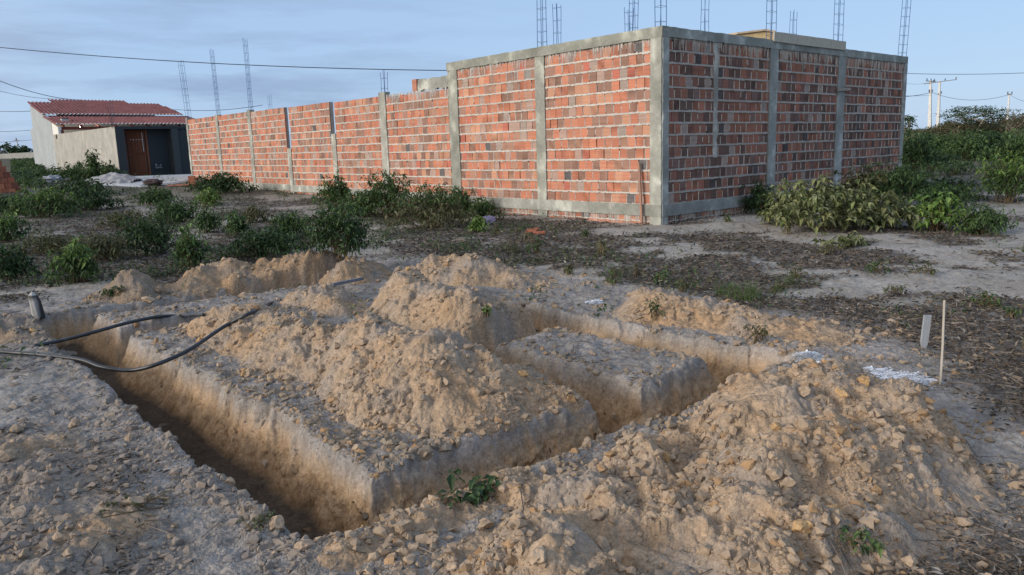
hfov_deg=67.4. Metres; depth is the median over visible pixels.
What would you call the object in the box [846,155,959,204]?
shrub
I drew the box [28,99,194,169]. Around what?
house
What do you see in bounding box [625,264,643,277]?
sprout
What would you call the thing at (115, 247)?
shrub
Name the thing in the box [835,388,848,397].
soil clod
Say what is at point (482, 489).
weed
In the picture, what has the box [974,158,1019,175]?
shrub
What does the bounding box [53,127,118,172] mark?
plastered wall
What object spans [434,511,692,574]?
soil heap
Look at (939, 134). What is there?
shrub
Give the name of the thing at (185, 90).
rebar cage
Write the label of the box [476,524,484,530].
soil clod
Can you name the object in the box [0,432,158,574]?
soil heap
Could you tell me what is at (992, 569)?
leaf litter
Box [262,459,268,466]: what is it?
soil clod
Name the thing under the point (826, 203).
shrub
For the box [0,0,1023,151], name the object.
sky
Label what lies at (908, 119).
tree
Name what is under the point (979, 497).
soil clod
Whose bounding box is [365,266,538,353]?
soil heap
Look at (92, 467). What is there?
soil clod
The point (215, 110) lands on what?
power line
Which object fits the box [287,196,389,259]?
shrub
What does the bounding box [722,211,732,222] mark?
sprout
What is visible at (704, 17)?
rebar cage
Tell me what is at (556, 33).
rebar cage
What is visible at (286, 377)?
soil clod
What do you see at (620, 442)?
soil clod
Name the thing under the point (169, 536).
soil clod
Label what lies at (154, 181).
dark rag
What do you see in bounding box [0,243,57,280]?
shrub
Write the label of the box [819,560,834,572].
soil clod
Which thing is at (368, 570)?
soil clod
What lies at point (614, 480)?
soil clod
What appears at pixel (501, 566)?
soil clod
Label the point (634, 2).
rebar cage
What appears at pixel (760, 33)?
yellow house
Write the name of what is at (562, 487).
soil heap
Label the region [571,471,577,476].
soil clod
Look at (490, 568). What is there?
soil clod
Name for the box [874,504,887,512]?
soil clod
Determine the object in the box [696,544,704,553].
soil clod
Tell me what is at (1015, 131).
field scrub
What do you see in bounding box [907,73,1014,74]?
power line
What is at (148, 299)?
soil clod
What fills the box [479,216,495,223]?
plastic bag
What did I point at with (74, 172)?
shrub
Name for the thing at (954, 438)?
soil clod
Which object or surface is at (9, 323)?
soil heap
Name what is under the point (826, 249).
sprout
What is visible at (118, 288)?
sprout
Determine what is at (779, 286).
sprout
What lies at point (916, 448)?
soil clod
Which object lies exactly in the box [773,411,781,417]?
soil clod
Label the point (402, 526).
soil clod
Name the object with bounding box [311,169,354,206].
shrub
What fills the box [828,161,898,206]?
shrub
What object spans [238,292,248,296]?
soil clod
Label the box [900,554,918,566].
soil clod
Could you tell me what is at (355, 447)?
soil clod
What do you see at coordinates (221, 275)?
soil heap
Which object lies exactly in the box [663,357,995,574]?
soil heap
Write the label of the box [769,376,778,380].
soil clod
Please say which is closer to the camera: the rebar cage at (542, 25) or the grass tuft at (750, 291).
the grass tuft at (750, 291)
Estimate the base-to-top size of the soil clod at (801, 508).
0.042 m
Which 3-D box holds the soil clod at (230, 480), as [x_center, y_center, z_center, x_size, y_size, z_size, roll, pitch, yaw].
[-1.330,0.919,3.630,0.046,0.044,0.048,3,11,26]
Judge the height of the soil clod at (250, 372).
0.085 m
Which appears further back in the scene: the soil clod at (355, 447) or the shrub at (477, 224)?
the shrub at (477, 224)
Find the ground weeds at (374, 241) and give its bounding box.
[0,170,1023,367]
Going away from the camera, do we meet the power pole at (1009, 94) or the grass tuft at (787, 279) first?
the grass tuft at (787, 279)
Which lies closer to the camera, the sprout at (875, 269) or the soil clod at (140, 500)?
the soil clod at (140, 500)
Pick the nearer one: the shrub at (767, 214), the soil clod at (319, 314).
the soil clod at (319, 314)
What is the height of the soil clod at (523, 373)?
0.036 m
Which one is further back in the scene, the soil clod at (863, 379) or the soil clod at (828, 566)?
the soil clod at (863, 379)
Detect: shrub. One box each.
[0,192,34,214]
[0,210,32,241]
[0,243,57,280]
[1,179,91,218]
[2,231,84,254]
[32,168,62,178]
[35,174,116,193]
[39,161,89,181]
[41,234,112,285]
[55,230,141,260]
[61,184,126,210]
[81,147,104,179]
[89,205,155,228]
[90,160,126,175]
[101,211,182,255]
[125,185,179,205]
[144,196,215,221]
[165,221,213,265]
[182,171,258,194]
[191,204,227,232]
[192,186,222,206]
[213,218,311,259]
[222,210,254,234]
[239,204,279,223]
[267,209,314,239]
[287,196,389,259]
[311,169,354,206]
[331,190,378,216]
[346,169,427,217]
[374,180,492,229]
[446,185,490,213]
[464,215,493,232]
[470,196,504,218]
[738,179,776,213]
[756,178,815,224]
[765,173,908,235]
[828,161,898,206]
[839,189,935,231]
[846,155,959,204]
[902,134,945,169]
[903,124,932,137]
[903,132,925,147]
[903,132,957,150]
[903,165,934,180]
[905,186,968,234]
[913,181,975,209]
[915,155,982,174]
[917,153,967,168]
[926,130,959,138]
[930,130,1002,160]
[931,172,978,187]
[941,201,1018,234]
[950,125,1007,138]
[951,150,1023,202]
[951,183,989,200]
[960,130,1022,158]
[973,128,1021,137]
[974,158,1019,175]
[983,130,1023,169]
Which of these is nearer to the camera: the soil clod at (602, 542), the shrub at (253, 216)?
the soil clod at (602, 542)
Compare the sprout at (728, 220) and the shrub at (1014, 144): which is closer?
the sprout at (728, 220)
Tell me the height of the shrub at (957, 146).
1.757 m
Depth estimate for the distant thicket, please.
100.08 m
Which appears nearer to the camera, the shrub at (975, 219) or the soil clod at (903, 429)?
the soil clod at (903, 429)
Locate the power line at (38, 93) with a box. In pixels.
[0,81,76,99]
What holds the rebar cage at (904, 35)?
on the unfinished building
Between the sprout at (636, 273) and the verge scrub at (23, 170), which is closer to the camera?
the sprout at (636, 273)
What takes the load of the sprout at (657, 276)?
on the ground
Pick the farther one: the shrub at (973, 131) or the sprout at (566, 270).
the shrub at (973, 131)
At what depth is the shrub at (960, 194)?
15.36 m
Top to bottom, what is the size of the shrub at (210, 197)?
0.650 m
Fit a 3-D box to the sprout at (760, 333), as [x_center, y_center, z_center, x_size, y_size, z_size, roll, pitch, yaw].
[1.851,0.344,5.741,0.242,0.164,0.200,3,11,26]
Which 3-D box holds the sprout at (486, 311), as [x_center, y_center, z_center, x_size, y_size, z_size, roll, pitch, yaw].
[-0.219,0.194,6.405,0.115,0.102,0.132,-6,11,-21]
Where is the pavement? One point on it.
(180, 178)
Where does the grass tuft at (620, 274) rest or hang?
on the ground
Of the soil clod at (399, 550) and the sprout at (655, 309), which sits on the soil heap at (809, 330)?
the sprout at (655, 309)
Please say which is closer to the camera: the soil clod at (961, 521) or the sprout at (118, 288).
the soil clod at (961, 521)
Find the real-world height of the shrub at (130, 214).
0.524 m
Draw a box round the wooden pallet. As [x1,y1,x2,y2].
[167,184,196,186]
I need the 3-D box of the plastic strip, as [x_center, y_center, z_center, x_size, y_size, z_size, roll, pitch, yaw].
[-1.792,-0.068,8.427,0.023,0.148,1.068,-1,10,6]
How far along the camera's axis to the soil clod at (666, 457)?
3.42 m
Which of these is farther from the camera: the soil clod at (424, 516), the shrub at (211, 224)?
the shrub at (211, 224)
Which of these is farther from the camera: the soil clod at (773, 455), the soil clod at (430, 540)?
the soil clod at (773, 455)
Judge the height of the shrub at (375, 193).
1.129 m
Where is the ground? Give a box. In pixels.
[0,157,1023,574]
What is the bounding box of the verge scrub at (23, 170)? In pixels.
[10,157,48,187]
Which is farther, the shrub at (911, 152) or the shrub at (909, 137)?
the shrub at (909, 137)
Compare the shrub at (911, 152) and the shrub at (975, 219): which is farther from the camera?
the shrub at (911, 152)
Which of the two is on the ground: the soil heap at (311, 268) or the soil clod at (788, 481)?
the soil heap at (311, 268)
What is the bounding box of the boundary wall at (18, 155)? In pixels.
[0,152,33,158]
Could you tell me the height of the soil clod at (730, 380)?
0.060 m
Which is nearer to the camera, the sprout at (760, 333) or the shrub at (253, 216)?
the sprout at (760, 333)
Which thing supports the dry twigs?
on the ground
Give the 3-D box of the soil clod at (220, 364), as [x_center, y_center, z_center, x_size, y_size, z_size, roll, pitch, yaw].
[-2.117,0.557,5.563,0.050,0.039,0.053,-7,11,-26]
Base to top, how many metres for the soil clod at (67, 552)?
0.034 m
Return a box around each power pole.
[925,77,956,124]
[926,78,935,127]
[1006,91,1012,120]
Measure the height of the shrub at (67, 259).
0.643 m
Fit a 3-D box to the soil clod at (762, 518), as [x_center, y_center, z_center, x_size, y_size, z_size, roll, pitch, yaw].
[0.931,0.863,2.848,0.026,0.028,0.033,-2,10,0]
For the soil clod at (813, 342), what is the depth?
5.52 m
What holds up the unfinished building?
on the ground
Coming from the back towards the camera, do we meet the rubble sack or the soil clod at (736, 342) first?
the rubble sack
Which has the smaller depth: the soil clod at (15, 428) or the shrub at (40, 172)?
the soil clod at (15, 428)
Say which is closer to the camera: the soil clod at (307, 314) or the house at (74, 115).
the soil clod at (307, 314)
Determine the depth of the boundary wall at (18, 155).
74.72 m
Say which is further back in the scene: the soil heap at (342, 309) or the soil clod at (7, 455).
the soil heap at (342, 309)
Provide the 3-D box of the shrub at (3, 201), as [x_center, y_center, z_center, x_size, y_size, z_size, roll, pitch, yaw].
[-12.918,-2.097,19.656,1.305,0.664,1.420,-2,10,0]
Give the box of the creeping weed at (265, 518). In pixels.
[238,510,276,532]
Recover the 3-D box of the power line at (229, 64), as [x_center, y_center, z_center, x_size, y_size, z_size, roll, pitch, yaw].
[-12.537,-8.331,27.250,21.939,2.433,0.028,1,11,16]
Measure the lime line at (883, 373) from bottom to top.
0.051 m
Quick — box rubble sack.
[43,175,61,183]
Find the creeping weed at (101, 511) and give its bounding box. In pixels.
[99,490,173,517]
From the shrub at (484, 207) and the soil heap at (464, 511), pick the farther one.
the shrub at (484, 207)
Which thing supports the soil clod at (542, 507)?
on the soil heap at (585, 547)
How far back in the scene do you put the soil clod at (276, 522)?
3.13 m
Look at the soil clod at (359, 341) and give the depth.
5.07 m
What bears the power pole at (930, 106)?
on the ground
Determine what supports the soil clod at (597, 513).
on the soil heap at (687, 530)
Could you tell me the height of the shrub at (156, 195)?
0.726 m
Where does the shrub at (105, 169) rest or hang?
on the pavement
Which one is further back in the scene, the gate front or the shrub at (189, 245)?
the gate front
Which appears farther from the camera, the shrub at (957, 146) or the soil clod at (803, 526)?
the shrub at (957, 146)
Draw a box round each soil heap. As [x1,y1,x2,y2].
[0,314,76,362]
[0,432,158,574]
[83,269,165,303]
[163,258,263,299]
[185,303,588,456]
[251,249,392,291]
[280,284,367,316]
[317,490,500,573]
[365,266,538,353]
[416,253,558,289]
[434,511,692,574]
[492,432,700,511]
[521,478,811,574]
[611,287,857,347]
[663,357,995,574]
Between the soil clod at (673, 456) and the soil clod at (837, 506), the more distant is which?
the soil clod at (673, 456)
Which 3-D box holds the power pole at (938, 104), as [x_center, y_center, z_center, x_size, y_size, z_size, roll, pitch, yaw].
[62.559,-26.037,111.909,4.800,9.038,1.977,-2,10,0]
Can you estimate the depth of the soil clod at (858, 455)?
3.15 m
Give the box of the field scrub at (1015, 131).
[902,129,1023,160]
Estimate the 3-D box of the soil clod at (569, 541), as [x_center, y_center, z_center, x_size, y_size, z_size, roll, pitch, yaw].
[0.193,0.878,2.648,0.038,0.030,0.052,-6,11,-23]
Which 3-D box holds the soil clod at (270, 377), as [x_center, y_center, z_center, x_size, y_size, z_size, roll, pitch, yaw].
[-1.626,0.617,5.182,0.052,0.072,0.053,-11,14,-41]
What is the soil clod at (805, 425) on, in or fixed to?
on the soil heap at (779, 396)
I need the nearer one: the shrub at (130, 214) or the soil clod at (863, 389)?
the soil clod at (863, 389)
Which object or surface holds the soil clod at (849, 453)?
on the soil heap at (779, 396)
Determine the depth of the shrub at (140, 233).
12.15 m
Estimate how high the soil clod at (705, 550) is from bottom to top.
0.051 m
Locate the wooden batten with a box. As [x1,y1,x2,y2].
[637,163,642,224]
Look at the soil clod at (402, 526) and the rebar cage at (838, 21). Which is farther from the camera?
the rebar cage at (838, 21)
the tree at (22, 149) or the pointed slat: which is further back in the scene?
the tree at (22, 149)
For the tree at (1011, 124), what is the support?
on the ground
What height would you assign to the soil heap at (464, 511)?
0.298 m
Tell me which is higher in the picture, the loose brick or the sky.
the sky
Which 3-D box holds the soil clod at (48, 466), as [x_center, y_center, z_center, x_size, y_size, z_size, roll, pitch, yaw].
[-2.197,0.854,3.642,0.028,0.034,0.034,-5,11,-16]
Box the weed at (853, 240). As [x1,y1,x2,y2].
[810,230,871,249]
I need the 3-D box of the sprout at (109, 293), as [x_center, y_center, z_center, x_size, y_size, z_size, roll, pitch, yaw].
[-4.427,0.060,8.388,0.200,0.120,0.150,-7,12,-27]
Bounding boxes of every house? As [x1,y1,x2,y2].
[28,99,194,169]
[730,29,775,39]
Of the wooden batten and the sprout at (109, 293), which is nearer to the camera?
the sprout at (109, 293)
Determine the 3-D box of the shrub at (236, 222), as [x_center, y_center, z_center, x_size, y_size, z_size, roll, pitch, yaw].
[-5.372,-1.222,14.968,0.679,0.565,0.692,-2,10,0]
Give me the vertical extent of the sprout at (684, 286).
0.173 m
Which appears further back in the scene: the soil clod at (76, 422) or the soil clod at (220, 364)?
the soil clod at (220, 364)
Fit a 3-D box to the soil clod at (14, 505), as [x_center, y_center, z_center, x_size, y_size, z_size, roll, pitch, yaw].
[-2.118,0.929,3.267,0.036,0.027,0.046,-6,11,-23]
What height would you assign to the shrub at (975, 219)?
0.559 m
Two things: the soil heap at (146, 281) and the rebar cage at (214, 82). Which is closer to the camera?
the soil heap at (146, 281)
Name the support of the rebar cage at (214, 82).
attached to the yard wall at (408, 134)
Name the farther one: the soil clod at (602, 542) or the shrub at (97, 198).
the shrub at (97, 198)
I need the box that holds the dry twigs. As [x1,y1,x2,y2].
[0,191,1023,574]
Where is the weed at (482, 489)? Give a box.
[436,468,500,508]
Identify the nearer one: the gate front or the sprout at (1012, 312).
the sprout at (1012, 312)
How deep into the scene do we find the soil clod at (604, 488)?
3.01 m
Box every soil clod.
[0,449,18,461]
[9,425,24,432]
[10,502,19,508]
[18,549,29,558]
[46,463,51,469]
[52,531,67,542]
[54,557,65,561]
[62,548,73,556]
[64,524,74,529]
[68,418,80,427]
[78,522,86,527]
[87,465,97,470]
[120,496,144,505]
[124,433,132,441]
[141,296,155,302]
[155,285,162,292]
[167,533,175,539]
[216,362,223,366]
[224,477,235,484]
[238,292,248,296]
[240,507,245,513]
[244,368,254,376]
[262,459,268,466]
[267,374,274,381]
[269,515,284,531]
[282,374,293,380]
[294,539,315,550]
[296,384,304,390]
[300,311,311,317]
[317,312,324,316]
[318,364,324,372]
[352,444,365,450]
[354,338,366,345]
[363,565,373,574]
[392,519,413,532]
[396,547,407,556]
[420,514,427,520]
[426,537,438,544]
[446,562,457,570]
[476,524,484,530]
[479,517,494,527]
[485,561,495,574]
[499,562,504,572]
[514,570,524,574]
[516,512,525,519]
[518,370,528,376]
[523,360,531,366]
[530,545,545,563]
[539,504,546,510]
[543,474,558,482]
[562,535,575,546]
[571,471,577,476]
[582,436,592,447]
[591,507,607,519]
[595,536,608,551]
[597,485,614,493]
[606,477,621,483]
[616,439,626,445]
[622,430,632,436]
[662,451,670,461]
[669,453,675,460]
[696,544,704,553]
[700,545,712,555]
[725,374,736,385]
[733,340,740,345]
[759,516,766,522]
[765,467,782,480]
[768,451,778,459]
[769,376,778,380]
[770,422,781,430]
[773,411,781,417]
[776,519,783,526]
[778,366,785,371]
[779,476,796,486]
[792,519,812,533]
[796,386,810,396]
[798,505,808,512]
[799,417,812,431]
[809,339,818,345]
[813,569,827,574]
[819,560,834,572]
[827,503,841,510]
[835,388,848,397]
[841,448,856,460]
[854,449,861,459]
[856,375,869,385]
[856,385,867,392]
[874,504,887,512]
[892,432,905,441]
[898,425,908,432]
[899,360,908,363]
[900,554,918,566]
[906,473,914,479]
[909,445,923,452]
[926,448,932,453]
[950,436,959,441]
[953,517,973,526]
[974,494,983,500]
[998,492,1006,497]
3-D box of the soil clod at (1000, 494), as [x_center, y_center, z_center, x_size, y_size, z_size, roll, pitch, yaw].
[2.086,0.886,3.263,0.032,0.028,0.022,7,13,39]
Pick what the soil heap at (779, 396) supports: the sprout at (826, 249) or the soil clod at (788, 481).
the soil clod at (788, 481)
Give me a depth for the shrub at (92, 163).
31.25 m
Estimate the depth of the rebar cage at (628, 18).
18.13 m
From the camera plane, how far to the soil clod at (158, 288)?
8.54 m
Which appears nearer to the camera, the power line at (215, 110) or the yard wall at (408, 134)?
the yard wall at (408, 134)
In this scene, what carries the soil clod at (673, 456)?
on the soil heap at (562, 487)
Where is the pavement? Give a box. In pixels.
[102,174,190,186]
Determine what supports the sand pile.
on the pavement
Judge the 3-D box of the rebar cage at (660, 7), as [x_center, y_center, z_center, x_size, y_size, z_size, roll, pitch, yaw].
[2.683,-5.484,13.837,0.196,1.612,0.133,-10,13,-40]
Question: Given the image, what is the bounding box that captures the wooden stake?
[939,300,945,385]
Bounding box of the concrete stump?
[28,292,45,318]
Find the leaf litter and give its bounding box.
[0,181,1023,574]
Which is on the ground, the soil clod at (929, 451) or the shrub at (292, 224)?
the shrub at (292, 224)
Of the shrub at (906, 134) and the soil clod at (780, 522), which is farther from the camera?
the shrub at (906, 134)
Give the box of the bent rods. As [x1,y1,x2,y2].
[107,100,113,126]
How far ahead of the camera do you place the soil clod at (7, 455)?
3.81 m
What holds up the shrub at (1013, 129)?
on the ground
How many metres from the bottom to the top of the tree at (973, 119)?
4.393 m
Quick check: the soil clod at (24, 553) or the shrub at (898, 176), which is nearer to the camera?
the soil clod at (24, 553)
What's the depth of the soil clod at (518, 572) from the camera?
2.58 m
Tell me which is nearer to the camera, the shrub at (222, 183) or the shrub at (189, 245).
the shrub at (189, 245)
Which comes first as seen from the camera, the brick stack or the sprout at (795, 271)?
the sprout at (795, 271)
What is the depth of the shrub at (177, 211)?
17.41 m
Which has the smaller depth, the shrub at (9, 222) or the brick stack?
the shrub at (9, 222)
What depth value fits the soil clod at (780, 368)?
4.96 m
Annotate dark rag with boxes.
[142,179,162,185]
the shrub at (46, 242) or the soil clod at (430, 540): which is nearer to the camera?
the soil clod at (430, 540)
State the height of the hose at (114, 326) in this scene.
0.160 m
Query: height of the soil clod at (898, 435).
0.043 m
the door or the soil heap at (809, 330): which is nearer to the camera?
the soil heap at (809, 330)
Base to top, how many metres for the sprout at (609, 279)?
0.228 m
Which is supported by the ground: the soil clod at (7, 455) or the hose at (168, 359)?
the hose at (168, 359)
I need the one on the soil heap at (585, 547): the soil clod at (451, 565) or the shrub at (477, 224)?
the soil clod at (451, 565)
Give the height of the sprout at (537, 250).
0.302 m
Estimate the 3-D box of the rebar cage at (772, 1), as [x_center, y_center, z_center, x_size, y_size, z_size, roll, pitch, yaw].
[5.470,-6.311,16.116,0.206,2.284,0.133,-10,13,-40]
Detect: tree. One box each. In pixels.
[0,142,18,153]
[7,146,24,152]
[12,145,32,152]
[904,114,917,133]
[933,105,1020,134]
[998,116,1023,131]
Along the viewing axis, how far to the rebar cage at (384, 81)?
21.06 m
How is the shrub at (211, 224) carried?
on the ground
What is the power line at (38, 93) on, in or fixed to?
attached to the house at (74, 115)
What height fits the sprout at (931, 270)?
0.201 m
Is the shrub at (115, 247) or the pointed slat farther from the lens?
the shrub at (115, 247)
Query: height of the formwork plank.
0.210 m
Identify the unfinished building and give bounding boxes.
[446,25,907,224]
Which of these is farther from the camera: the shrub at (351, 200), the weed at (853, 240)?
the shrub at (351, 200)
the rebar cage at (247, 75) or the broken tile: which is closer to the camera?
the broken tile
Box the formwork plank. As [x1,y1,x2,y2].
[773,32,845,49]
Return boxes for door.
[124,129,150,175]
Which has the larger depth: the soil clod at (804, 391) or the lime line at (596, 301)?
the lime line at (596, 301)
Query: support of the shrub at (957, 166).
on the ground
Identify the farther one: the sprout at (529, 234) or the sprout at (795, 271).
the sprout at (529, 234)
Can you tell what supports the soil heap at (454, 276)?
on the ground
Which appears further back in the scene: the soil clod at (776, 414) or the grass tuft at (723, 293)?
the grass tuft at (723, 293)
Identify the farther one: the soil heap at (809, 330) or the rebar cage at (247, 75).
the rebar cage at (247, 75)
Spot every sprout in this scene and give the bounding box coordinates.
[97,287,114,298]
[110,284,124,295]
[481,305,492,316]
[491,221,501,233]
[503,239,520,252]
[517,230,538,241]
[525,235,544,253]
[563,262,574,274]
[578,229,590,237]
[594,238,611,255]
[601,264,623,285]
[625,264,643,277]
[644,294,664,320]
[650,270,669,282]
[676,277,689,292]
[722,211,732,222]
[743,322,774,343]
[769,282,787,293]
[781,214,791,234]
[789,266,808,278]
[817,240,838,254]
[839,525,886,557]
[865,258,890,274]
[882,284,910,293]
[903,260,940,275]
[959,290,1007,307]
[998,306,1021,317]
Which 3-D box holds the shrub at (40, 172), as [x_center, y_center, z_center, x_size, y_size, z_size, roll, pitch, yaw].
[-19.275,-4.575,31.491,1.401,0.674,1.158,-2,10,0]
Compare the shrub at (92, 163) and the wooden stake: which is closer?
the wooden stake
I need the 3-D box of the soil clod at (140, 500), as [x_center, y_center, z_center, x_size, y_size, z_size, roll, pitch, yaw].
[-1.645,0.935,3.342,0.092,0.048,0.085,-2,10,0]
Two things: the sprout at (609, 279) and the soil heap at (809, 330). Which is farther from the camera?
the sprout at (609, 279)
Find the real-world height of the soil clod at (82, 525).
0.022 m
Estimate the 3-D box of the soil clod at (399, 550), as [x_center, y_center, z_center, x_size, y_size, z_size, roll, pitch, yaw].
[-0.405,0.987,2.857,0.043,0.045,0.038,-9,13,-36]
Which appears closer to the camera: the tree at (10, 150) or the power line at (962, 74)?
the power line at (962, 74)
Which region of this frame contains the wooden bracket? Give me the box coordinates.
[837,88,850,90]
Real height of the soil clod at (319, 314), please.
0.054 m
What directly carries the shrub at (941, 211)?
on the ground
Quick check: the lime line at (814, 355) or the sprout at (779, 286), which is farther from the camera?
the sprout at (779, 286)
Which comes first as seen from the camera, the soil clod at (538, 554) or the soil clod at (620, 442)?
the soil clod at (538, 554)
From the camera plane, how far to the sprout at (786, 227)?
12.33 m
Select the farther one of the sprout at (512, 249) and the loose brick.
the loose brick
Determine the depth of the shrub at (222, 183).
26.16 m
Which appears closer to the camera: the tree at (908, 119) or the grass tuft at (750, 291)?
the grass tuft at (750, 291)
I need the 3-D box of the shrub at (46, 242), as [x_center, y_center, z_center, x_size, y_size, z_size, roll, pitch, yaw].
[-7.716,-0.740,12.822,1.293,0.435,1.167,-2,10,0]
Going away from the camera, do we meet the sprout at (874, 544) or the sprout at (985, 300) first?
the sprout at (874, 544)
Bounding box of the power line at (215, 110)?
[175,105,260,110]
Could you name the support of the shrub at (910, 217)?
on the ground
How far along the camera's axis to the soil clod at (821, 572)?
2.65 m
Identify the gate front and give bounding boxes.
[114,126,190,175]
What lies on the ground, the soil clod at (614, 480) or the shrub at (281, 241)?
the shrub at (281, 241)
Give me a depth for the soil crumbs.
3.49 m
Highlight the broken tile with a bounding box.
[533,231,544,234]
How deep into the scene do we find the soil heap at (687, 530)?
2.89 m
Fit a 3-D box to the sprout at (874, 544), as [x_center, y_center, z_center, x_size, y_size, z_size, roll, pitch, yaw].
[1.246,0.900,2.749,0.182,0.112,0.136,7,14,40]
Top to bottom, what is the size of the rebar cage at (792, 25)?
1.179 m
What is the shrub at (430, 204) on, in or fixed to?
on the ground
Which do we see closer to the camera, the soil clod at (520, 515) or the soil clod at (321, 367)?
the soil clod at (520, 515)
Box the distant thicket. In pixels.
[905,110,1023,135]
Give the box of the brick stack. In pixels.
[0,161,21,192]
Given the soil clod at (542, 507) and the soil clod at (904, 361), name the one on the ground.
the soil clod at (904, 361)
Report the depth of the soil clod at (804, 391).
3.70 m
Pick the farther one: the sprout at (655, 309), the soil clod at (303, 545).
the sprout at (655, 309)
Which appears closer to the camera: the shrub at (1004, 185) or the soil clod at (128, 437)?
the soil clod at (128, 437)
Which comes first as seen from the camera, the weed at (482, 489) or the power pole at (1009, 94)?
the weed at (482, 489)
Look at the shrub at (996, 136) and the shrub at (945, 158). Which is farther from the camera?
the shrub at (996, 136)
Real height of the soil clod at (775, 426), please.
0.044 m
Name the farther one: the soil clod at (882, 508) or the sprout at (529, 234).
the sprout at (529, 234)
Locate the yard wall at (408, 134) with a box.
[185,76,452,203]
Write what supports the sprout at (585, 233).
on the ground
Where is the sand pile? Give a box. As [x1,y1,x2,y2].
[64,172,142,184]
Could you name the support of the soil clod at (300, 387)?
on the ground
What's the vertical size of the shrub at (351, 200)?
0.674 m
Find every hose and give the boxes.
[0,299,281,371]
[33,313,204,346]
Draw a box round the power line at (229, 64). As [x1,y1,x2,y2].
[0,47,445,70]
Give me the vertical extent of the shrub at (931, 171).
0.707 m
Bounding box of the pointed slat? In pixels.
[920,315,931,348]
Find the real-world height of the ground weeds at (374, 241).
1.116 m
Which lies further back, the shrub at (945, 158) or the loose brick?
the shrub at (945, 158)
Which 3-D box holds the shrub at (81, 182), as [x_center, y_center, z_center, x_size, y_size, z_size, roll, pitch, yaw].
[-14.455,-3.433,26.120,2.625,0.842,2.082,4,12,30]
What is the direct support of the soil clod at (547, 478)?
on the soil heap at (562, 487)
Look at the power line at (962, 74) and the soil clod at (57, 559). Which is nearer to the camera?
the soil clod at (57, 559)
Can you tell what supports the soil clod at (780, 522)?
on the soil heap at (779, 396)
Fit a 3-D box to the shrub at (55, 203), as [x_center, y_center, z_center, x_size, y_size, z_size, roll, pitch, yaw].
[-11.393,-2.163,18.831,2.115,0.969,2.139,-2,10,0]
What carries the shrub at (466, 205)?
on the ground
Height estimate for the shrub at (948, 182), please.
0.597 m
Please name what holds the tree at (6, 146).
on the ground
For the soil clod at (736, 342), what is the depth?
5.73 m
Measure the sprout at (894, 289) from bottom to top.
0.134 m
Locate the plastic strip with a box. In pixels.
[332,277,363,285]
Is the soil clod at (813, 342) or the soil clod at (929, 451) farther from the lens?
the soil clod at (813, 342)
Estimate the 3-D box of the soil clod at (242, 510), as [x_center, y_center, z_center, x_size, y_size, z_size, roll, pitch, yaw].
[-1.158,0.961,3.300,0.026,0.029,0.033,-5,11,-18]
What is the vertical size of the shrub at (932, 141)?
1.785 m
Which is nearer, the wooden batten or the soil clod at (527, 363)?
the soil clod at (527, 363)
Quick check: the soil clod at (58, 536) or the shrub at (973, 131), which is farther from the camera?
the shrub at (973, 131)
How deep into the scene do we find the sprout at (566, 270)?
9.10 m
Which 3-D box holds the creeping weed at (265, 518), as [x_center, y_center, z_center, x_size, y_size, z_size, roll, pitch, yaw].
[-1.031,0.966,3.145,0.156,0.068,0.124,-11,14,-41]
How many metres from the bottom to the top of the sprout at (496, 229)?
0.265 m
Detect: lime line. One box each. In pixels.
[585,299,603,304]
[793,350,830,362]
[864,366,942,388]
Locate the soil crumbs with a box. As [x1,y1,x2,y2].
[0,250,1023,574]
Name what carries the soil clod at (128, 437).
on the ground
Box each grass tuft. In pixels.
[610,262,631,277]
[712,282,738,294]
[716,277,788,303]
[770,268,809,288]
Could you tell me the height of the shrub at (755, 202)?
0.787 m
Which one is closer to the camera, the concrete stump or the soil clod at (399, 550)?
the soil clod at (399, 550)
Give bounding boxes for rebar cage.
[178,60,191,118]
[209,49,220,114]
[242,38,252,109]
[380,73,387,91]
[537,0,546,46]
[552,4,560,43]
[624,7,633,24]
[629,0,638,30]
[655,0,666,26]
[700,0,708,30]
[766,0,776,39]
[789,11,796,34]
[833,0,843,40]
[898,0,910,55]
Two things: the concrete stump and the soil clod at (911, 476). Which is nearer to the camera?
the soil clod at (911, 476)
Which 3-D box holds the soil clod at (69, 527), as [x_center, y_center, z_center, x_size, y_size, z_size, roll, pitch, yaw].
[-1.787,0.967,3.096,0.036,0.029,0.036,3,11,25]
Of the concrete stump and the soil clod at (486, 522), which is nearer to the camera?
the soil clod at (486, 522)
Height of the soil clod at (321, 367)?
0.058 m
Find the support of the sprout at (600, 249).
on the ground
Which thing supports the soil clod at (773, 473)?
on the soil heap at (779, 396)
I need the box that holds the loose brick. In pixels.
[188,176,195,185]
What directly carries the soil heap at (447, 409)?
on the ground
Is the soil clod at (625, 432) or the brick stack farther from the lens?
the brick stack
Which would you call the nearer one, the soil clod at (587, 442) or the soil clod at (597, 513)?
the soil clod at (597, 513)
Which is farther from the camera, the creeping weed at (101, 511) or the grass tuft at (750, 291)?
the grass tuft at (750, 291)
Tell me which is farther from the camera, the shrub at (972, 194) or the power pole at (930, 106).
the power pole at (930, 106)

